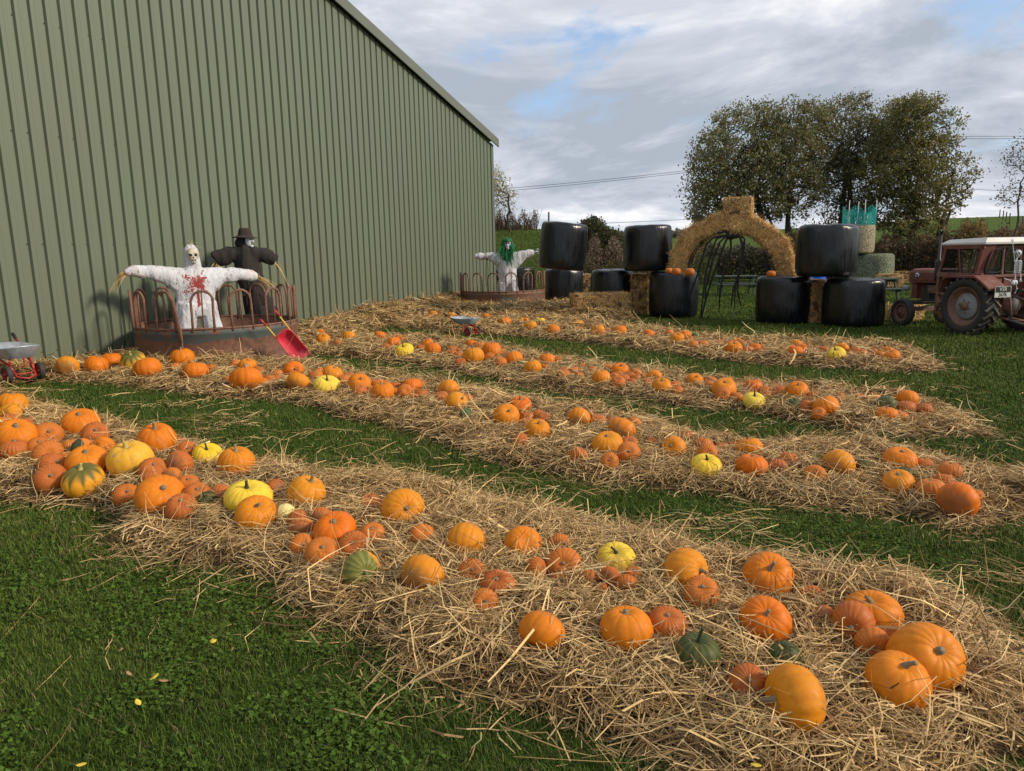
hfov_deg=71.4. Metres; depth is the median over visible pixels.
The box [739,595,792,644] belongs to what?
pumpkin
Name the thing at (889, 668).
pumpkin
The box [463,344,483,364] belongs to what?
pumpkin
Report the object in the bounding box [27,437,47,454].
pumpkin
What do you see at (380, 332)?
pumpkin
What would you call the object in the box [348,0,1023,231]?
sky
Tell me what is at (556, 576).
pumpkin
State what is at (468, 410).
squash
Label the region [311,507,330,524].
pumpkin
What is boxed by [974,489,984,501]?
pumpkin
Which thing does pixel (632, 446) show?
pumpkin
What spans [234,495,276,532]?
pumpkin
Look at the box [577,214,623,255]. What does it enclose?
willow scrub
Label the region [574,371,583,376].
pumpkin
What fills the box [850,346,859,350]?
pumpkin
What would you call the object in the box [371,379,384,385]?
pumpkin
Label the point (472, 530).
pumpkin
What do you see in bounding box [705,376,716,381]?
pumpkin
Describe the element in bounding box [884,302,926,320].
straw bale
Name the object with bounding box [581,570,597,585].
pumpkin
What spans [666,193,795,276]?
straw arch
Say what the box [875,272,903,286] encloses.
straw bale
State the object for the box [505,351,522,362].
pumpkin
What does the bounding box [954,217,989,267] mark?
autumn bush
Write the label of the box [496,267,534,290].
wrapped bale
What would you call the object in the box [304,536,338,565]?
pumpkin
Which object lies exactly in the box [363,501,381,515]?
pumpkin
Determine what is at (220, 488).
pumpkin
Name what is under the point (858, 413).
straw bed
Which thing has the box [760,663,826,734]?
pumpkin
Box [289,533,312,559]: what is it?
pumpkin
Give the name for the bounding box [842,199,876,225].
net basket
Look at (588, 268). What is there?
undergrowth
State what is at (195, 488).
pumpkin
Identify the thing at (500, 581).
pumpkin
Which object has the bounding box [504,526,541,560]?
pumpkin
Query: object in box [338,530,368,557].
pumpkin
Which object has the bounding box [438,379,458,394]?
pumpkin
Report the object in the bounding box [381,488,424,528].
pumpkin
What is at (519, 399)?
pumpkin
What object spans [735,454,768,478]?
pumpkin
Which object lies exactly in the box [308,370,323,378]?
pumpkin
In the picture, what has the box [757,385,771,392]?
pumpkin
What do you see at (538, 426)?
pumpkin
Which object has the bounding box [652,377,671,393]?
pumpkin
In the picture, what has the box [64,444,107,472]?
pumpkin
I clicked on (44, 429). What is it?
pumpkin
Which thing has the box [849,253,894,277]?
net wrapped bale
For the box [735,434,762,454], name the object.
pumpkin
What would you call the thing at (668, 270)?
pumpkin
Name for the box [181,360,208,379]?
pumpkin
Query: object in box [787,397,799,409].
squash
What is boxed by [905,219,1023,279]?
bramble bank
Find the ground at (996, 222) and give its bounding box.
[0,216,1023,770]
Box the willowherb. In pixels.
[584,230,622,272]
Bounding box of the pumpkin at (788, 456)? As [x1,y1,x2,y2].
[780,452,797,466]
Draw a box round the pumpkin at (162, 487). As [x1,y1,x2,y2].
[133,474,184,516]
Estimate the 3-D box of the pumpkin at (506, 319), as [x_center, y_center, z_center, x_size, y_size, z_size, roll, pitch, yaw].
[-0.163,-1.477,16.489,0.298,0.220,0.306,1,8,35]
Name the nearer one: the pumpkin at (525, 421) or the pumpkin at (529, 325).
the pumpkin at (525, 421)
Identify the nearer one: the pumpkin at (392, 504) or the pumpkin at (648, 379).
the pumpkin at (392, 504)
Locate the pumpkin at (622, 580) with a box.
[616,574,638,595]
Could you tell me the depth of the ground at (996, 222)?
3.94 m
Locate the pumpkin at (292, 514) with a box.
[287,509,307,525]
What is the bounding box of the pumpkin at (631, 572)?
[624,565,643,582]
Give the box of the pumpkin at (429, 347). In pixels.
[424,343,440,355]
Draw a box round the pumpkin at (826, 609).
[811,605,833,629]
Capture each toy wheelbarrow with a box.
[0,333,45,382]
[260,309,309,357]
[443,312,481,335]
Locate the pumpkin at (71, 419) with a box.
[59,408,100,437]
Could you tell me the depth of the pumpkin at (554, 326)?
14.54 m
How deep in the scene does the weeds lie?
30.09 m
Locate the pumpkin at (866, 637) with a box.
[853,626,888,658]
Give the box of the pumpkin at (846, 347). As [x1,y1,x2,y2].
[835,343,849,351]
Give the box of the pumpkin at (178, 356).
[169,347,195,363]
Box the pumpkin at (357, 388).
[351,385,367,397]
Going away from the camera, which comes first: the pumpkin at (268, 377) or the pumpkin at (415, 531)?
the pumpkin at (415, 531)
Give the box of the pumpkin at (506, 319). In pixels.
[498,317,511,324]
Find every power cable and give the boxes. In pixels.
[506,136,985,188]
[510,138,1021,190]
[616,189,1003,222]
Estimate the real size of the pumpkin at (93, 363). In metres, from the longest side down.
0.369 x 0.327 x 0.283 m
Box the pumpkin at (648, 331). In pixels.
[643,329,654,336]
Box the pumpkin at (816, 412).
[811,407,825,420]
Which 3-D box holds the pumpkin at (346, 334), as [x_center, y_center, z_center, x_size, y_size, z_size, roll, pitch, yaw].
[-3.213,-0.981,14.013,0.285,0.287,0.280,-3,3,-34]
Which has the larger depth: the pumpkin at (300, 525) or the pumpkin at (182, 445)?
the pumpkin at (182, 445)
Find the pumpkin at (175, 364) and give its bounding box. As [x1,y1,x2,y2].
[168,363,180,368]
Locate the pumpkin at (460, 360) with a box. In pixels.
[454,357,465,366]
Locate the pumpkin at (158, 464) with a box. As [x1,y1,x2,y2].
[137,457,166,477]
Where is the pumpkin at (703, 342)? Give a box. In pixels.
[698,340,708,346]
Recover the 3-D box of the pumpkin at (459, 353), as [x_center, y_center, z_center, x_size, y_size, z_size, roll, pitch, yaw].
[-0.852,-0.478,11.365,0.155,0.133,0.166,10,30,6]
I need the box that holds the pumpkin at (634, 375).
[631,374,641,381]
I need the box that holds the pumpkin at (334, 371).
[322,365,342,376]
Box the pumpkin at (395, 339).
[386,337,399,347]
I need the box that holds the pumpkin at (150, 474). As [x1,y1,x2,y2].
[140,471,162,482]
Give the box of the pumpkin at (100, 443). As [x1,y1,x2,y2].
[92,436,115,450]
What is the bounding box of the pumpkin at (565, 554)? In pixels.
[546,547,581,577]
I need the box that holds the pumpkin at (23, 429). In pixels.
[0,418,37,444]
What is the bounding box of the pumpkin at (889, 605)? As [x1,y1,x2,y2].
[844,589,904,628]
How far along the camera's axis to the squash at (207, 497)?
4.55 m
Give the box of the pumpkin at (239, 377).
[228,363,262,391]
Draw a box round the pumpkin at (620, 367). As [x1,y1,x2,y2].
[611,363,628,373]
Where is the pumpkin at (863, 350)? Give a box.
[856,349,867,354]
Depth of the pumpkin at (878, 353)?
10.48 m
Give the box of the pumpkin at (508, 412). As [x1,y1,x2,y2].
[493,403,519,427]
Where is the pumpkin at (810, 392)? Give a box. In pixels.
[807,391,817,396]
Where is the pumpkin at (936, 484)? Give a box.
[915,478,944,499]
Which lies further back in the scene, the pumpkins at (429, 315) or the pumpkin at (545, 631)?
the pumpkins at (429, 315)
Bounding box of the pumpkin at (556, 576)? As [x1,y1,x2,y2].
[551,572,565,584]
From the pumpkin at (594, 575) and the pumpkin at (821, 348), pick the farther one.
the pumpkin at (821, 348)
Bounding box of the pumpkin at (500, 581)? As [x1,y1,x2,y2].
[480,569,516,603]
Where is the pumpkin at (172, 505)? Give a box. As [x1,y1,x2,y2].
[165,493,197,521]
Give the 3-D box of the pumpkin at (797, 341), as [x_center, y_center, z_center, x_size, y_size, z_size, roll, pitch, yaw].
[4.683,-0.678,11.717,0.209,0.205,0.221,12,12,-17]
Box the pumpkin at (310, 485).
[287,474,325,511]
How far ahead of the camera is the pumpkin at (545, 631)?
2.84 m
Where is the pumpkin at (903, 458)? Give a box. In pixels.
[882,447,917,470]
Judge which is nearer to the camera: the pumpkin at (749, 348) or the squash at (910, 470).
the squash at (910, 470)
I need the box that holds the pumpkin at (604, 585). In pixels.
[595,582,608,594]
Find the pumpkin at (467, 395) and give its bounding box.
[464,393,472,400]
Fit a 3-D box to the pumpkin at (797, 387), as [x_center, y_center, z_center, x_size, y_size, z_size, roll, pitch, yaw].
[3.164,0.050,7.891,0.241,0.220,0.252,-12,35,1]
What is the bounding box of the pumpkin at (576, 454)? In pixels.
[569,448,587,464]
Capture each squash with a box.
[192,443,222,464]
[197,491,216,509]
[223,480,272,513]
[276,503,294,523]
[313,375,340,394]
[341,551,380,589]
[395,342,413,356]
[460,408,472,417]
[596,541,636,570]
[675,626,721,677]
[690,453,722,479]
[742,389,765,409]
[768,640,802,666]
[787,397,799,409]
[826,346,845,360]
[855,456,871,471]
[873,396,896,408]
[898,464,914,476]
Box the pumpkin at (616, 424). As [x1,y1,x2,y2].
[608,418,635,436]
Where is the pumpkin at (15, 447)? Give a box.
[0,439,27,460]
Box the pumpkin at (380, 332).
[373,330,386,338]
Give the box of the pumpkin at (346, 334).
[341,328,354,339]
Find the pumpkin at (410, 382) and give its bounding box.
[402,378,421,389]
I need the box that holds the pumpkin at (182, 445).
[176,441,195,455]
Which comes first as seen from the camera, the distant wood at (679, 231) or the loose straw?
the loose straw
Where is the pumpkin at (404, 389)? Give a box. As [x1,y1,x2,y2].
[397,384,413,397]
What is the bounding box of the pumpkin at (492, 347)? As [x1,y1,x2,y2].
[482,340,501,356]
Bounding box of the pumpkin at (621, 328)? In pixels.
[613,325,626,334]
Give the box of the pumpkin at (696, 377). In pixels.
[686,373,703,386]
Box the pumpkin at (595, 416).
[590,414,606,426]
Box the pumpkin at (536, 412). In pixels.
[532,410,541,418]
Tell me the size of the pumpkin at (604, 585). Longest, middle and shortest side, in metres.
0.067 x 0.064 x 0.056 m
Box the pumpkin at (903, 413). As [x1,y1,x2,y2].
[897,410,908,422]
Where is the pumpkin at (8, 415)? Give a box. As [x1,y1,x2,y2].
[2,413,19,417]
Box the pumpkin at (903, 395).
[895,389,918,404]
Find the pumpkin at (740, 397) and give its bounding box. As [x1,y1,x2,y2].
[730,392,742,401]
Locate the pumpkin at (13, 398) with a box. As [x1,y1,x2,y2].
[0,393,28,412]
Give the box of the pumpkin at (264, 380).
[259,378,268,387]
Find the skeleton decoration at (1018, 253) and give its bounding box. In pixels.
[1004,239,1021,293]
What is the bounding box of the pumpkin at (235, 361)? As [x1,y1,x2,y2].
[228,359,238,367]
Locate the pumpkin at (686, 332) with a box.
[680,330,691,336]
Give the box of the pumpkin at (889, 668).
[863,650,932,714]
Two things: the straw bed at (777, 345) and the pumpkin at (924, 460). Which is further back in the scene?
the straw bed at (777, 345)
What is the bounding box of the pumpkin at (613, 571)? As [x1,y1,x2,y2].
[600,566,620,590]
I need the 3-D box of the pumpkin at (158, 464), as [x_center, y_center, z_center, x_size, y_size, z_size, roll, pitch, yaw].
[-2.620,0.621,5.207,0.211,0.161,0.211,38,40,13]
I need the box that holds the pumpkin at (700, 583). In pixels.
[683,575,719,611]
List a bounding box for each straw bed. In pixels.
[0,339,1023,558]
[0,380,1023,770]
[297,283,648,344]
[297,321,1022,447]
[391,297,970,374]
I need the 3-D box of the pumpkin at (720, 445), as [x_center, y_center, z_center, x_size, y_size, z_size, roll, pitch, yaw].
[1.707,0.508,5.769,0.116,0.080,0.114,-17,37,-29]
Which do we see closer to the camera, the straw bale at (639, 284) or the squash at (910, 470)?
the squash at (910, 470)
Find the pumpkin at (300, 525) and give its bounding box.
[288,517,313,536]
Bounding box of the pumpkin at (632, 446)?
[617,441,640,463]
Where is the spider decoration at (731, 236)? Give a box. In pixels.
[689,231,745,317]
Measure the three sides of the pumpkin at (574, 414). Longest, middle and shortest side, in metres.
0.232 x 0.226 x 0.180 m
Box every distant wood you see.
[672,229,679,237]
[675,227,688,237]
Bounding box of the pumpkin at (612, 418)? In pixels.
[608,416,618,423]
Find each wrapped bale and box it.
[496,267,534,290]
[538,221,587,270]
[545,269,582,299]
[590,269,633,299]
[623,224,671,270]
[649,271,698,317]
[755,275,812,323]
[795,224,859,276]
[821,277,885,327]
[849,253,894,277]
[858,225,875,253]
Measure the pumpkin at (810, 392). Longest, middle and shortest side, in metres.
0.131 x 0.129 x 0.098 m
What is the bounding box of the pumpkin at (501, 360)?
[494,357,506,366]
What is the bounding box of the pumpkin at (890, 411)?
[875,404,897,420]
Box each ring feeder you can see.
[127,283,297,358]
[460,270,544,302]
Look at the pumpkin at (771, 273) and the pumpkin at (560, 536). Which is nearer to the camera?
the pumpkin at (560, 536)
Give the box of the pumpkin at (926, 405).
[916,403,932,414]
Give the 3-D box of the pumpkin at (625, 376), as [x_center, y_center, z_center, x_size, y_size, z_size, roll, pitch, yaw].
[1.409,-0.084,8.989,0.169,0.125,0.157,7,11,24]
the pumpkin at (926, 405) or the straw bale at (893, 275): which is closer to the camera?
the pumpkin at (926, 405)
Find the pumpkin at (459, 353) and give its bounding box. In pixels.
[454,351,462,357]
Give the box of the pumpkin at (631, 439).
[622,436,638,446]
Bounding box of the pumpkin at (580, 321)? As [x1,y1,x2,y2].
[573,318,583,324]
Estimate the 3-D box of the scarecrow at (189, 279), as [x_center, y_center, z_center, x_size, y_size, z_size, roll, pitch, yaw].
[-5.562,-1.722,12.678,2.936,1.744,0.380,-11,14,-43]
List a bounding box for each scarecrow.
[108,240,275,327]
[210,228,288,314]
[475,237,538,290]
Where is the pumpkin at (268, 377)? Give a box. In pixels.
[264,375,275,381]
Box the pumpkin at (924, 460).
[918,458,934,469]
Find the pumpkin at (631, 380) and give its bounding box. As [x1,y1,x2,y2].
[627,378,636,384]
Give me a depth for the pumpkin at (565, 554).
3.44 m
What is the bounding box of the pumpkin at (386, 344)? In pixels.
[381,343,390,348]
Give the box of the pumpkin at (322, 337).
[316,333,329,342]
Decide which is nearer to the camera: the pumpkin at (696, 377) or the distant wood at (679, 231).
the pumpkin at (696, 377)
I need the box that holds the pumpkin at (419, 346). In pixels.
[416,344,423,350]
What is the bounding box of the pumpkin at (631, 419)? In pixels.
[628,417,641,427]
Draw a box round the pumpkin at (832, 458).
[822,449,855,477]
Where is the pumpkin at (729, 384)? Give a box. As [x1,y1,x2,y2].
[711,378,736,393]
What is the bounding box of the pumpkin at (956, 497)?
[935,482,979,518]
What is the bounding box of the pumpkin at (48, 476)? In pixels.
[32,463,66,492]
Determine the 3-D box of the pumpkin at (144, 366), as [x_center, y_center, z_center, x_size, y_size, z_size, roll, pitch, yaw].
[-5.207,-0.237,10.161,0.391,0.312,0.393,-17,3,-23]
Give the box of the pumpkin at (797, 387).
[787,381,808,398]
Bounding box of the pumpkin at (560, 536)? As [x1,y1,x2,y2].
[548,533,570,549]
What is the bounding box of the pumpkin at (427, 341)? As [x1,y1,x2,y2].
[421,338,433,345]
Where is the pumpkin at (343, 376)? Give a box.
[337,374,348,385]
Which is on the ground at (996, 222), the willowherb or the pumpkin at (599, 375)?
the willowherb
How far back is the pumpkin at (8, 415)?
6.98 m
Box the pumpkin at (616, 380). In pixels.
[610,375,625,389]
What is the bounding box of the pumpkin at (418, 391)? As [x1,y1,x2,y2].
[415,389,427,397]
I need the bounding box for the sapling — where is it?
[989,128,1023,270]
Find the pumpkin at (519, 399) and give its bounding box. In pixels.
[509,395,531,411]
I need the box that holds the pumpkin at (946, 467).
[936,461,963,480]
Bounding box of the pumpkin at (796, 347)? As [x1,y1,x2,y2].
[786,343,803,356]
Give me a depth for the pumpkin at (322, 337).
13.51 m
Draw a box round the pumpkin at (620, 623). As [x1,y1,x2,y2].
[599,605,653,654]
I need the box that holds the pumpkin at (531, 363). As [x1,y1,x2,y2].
[524,360,541,374]
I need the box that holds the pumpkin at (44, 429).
[36,422,64,441]
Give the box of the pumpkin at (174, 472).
[162,467,182,477]
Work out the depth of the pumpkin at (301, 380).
8.74 m
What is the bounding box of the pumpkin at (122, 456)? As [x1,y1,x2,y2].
[105,440,154,478]
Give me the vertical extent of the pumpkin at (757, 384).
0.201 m
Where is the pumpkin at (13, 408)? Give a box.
[0,404,22,416]
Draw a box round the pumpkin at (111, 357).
[101,351,120,368]
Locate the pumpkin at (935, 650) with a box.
[885,622,966,693]
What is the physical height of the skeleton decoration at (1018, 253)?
1.026 m
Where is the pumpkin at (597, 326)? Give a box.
[593,323,604,331]
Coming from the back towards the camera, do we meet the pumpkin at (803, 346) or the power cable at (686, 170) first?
the power cable at (686, 170)
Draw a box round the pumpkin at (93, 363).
[84,356,108,373]
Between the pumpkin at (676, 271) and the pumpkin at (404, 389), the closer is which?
the pumpkin at (404, 389)
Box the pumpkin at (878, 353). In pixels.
[873,351,883,357]
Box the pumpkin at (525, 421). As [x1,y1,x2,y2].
[520,417,532,425]
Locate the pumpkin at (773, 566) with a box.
[742,552,794,597]
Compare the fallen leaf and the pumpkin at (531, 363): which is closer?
the fallen leaf
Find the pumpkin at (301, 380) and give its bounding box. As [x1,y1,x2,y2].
[286,372,310,392]
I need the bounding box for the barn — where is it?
[0,0,498,362]
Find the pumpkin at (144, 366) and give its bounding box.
[132,357,161,378]
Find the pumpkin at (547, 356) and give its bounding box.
[539,351,554,363]
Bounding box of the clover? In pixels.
[0,401,1023,770]
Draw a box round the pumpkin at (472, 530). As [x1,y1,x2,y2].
[447,522,485,557]
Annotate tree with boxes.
[494,161,520,230]
[669,93,843,274]
[787,89,917,224]
[851,88,989,270]
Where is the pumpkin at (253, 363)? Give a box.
[238,358,256,367]
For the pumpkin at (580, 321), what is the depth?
15.69 m
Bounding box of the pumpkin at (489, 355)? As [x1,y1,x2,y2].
[484,352,493,360]
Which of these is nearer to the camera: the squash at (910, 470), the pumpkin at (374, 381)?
the squash at (910, 470)
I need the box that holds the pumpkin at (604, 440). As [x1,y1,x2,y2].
[591,431,622,453]
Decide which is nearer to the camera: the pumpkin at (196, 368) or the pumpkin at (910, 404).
the pumpkin at (910, 404)
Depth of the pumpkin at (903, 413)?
6.71 m
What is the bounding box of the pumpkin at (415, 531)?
[409,523,435,546]
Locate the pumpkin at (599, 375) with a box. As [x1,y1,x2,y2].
[592,370,610,383]
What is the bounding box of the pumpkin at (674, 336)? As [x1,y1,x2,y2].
[670,332,684,342]
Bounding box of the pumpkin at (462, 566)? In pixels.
[458,558,486,585]
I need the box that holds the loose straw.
[0,319,1023,770]
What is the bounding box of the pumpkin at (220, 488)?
[211,484,228,501]
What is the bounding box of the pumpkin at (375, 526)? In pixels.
[360,522,385,545]
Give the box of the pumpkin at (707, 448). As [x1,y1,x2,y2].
[696,443,717,457]
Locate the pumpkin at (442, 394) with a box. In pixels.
[433,391,447,399]
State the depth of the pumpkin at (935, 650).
2.54 m
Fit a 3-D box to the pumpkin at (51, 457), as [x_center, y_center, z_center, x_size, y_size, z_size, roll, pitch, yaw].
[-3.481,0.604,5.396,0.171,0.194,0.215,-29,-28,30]
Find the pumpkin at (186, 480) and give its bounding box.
[178,474,199,487]
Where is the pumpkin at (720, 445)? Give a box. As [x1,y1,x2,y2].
[717,442,729,452]
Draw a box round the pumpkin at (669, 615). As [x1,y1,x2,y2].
[649,605,687,639]
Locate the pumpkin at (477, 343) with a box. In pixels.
[472,341,484,347]
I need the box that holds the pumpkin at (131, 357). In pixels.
[120,350,145,370]
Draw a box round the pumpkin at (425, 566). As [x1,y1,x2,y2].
[401,554,444,591]
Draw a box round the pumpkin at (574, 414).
[567,407,589,425]
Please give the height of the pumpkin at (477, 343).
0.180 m
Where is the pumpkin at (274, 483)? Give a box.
[267,479,285,498]
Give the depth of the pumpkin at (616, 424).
6.13 m
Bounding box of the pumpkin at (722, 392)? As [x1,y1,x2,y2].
[714,387,730,401]
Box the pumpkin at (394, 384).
[391,382,399,388]
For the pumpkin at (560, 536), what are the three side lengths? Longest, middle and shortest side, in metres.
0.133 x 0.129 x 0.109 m
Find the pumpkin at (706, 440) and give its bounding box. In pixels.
[693,437,713,448]
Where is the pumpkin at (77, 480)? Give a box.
[61,462,105,498]
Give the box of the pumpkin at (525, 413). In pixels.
[519,411,533,420]
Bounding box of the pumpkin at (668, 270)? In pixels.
[665,268,671,273]
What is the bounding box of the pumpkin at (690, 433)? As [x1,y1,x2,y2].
[679,431,694,439]
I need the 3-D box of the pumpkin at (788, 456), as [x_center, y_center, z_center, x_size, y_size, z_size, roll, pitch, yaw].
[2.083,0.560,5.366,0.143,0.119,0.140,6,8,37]
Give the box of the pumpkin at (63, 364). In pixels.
[55,356,80,375]
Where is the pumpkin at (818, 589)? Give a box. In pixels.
[798,584,822,600]
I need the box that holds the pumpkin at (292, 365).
[283,361,304,374]
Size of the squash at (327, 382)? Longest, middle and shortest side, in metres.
0.330 x 0.310 x 0.237 m
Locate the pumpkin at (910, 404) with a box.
[896,401,915,413]
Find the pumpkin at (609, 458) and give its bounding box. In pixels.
[599,452,618,472]
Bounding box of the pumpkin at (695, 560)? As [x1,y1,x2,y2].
[662,547,708,586]
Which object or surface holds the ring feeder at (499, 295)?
on the ground at (996, 222)
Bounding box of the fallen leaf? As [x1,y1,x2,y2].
[135,699,140,704]
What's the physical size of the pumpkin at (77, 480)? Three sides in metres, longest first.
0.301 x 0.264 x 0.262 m
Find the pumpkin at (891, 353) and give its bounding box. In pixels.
[883,350,900,362]
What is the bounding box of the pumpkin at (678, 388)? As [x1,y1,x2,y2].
[671,386,682,394]
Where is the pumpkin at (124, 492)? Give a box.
[111,483,136,507]
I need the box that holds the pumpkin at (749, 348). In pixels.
[743,346,752,352]
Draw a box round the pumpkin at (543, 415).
[537,412,550,422]
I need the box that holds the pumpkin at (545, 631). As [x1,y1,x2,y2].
[518,610,565,656]
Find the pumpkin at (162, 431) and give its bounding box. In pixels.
[137,421,176,456]
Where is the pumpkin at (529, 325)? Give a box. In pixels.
[523,321,536,330]
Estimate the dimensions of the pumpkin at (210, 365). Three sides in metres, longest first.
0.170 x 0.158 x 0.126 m
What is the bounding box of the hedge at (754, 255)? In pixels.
[693,240,771,279]
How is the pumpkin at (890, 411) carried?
on the straw bed at (858, 413)
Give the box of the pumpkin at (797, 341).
[789,338,802,344]
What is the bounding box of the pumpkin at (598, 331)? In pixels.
[596,329,605,334]
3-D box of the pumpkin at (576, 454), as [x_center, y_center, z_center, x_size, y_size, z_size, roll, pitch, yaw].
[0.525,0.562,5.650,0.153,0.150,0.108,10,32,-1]
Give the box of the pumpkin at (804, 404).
[799,400,812,413]
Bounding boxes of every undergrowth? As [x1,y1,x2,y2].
[583,252,652,293]
[692,252,717,284]
[785,228,923,278]
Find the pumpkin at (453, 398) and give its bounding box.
[445,392,468,411]
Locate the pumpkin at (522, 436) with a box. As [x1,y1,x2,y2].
[512,432,527,447]
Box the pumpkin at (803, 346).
[797,344,807,349]
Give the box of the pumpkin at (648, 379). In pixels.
[641,378,651,385]
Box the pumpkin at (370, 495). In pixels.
[359,493,379,505]
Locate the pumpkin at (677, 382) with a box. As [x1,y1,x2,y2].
[671,381,681,386]
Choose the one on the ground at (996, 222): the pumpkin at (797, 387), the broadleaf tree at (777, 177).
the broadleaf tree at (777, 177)
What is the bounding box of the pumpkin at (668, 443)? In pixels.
[661,436,685,456]
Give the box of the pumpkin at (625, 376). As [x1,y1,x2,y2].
[620,374,629,379]
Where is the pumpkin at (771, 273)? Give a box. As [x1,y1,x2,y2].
[767,271,775,276]
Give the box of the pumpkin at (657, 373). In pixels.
[646,370,661,380]
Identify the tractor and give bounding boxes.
[890,235,1023,334]
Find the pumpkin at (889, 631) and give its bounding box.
[882,624,897,635]
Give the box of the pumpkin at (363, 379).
[348,373,370,388]
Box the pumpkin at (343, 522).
[313,511,356,541]
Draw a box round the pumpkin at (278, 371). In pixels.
[271,370,283,375]
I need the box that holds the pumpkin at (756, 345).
[750,343,761,349]
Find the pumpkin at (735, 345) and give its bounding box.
[725,341,742,353]
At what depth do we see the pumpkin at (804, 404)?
7.18 m
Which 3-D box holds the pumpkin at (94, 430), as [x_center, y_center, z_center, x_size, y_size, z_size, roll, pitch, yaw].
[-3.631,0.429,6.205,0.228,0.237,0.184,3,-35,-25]
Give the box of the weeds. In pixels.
[495,228,544,289]
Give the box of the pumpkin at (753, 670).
[728,662,765,696]
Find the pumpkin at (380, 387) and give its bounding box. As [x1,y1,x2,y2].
[370,381,394,400]
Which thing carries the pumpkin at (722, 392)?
on the straw bed at (858, 413)
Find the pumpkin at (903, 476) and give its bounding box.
[881,469,914,496]
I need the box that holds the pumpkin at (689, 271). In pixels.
[685,268,694,275]
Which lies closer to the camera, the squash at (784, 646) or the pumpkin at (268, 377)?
the squash at (784, 646)
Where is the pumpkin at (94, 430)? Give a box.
[80,422,109,441]
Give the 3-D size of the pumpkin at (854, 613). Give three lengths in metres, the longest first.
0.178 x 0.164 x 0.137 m
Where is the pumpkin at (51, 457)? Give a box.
[36,452,65,468]
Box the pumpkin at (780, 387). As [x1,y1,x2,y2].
[772,385,786,396]
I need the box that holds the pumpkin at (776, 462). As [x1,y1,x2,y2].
[768,458,787,475]
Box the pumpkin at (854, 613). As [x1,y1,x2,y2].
[831,600,875,643]
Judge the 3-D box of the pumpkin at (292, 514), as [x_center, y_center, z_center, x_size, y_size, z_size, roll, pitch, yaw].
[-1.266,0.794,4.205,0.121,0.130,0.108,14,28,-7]
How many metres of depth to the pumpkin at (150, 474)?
5.01 m
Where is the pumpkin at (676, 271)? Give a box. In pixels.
[672,268,680,274]
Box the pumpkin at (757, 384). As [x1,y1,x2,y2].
[744,377,762,388]
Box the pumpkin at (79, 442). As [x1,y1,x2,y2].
[70,438,91,450]
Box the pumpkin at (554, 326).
[546,323,559,333]
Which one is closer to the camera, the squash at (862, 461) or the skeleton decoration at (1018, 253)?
the squash at (862, 461)
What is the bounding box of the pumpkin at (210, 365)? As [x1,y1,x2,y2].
[207,364,215,369]
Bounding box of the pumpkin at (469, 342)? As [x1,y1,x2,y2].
[465,337,475,345]
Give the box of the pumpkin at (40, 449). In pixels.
[30,440,63,463]
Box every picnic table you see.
[712,275,758,295]
[879,277,902,299]
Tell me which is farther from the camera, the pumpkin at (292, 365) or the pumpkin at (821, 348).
the pumpkin at (821, 348)
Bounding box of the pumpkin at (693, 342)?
[687,340,698,348]
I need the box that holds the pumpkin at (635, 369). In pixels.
[630,368,641,374]
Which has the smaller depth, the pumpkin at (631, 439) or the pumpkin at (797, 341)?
the pumpkin at (631, 439)
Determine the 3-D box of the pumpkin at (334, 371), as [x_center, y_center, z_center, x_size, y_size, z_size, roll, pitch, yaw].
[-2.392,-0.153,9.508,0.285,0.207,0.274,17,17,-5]
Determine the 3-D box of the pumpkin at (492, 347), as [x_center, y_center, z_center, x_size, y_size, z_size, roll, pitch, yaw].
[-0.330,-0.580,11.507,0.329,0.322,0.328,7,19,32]
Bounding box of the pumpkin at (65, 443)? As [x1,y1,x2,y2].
[62,439,76,450]
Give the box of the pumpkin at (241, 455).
[217,444,255,479]
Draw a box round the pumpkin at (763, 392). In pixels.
[760,390,771,397]
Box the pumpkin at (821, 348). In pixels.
[819,346,828,350]
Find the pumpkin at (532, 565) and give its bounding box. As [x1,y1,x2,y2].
[526,556,546,581]
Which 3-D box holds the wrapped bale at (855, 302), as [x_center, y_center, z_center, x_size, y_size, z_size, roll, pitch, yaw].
[7.498,-1.837,15.650,1.257,1.052,1.244,-1,10,0]
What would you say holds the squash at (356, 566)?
on the straw bed at (652, 694)
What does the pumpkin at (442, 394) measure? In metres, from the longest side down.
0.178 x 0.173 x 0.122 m
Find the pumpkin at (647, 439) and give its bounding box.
[645,437,656,446]
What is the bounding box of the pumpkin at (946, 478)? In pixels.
[933,474,955,483]
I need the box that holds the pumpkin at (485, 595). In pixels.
[469,587,498,617]
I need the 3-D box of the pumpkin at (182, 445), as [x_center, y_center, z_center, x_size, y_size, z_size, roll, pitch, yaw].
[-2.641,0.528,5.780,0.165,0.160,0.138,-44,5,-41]
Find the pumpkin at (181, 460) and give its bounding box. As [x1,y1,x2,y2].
[165,450,193,473]
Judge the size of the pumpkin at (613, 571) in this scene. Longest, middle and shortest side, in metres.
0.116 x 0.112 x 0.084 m
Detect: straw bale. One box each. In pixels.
[569,289,632,313]
[583,273,590,291]
[629,272,648,314]
[808,278,826,323]
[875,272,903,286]
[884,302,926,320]
[894,270,910,282]
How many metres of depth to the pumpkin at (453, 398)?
7.39 m
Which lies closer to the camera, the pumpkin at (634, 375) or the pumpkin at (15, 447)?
the pumpkin at (15, 447)
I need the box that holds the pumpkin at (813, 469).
[802,464,826,482]
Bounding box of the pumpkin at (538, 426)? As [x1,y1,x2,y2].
[525,419,550,438]
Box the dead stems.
[495,208,541,230]
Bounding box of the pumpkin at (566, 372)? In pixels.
[557,369,569,377]
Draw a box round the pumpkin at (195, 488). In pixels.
[183,482,210,499]
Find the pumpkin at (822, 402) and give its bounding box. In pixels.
[812,393,839,416]

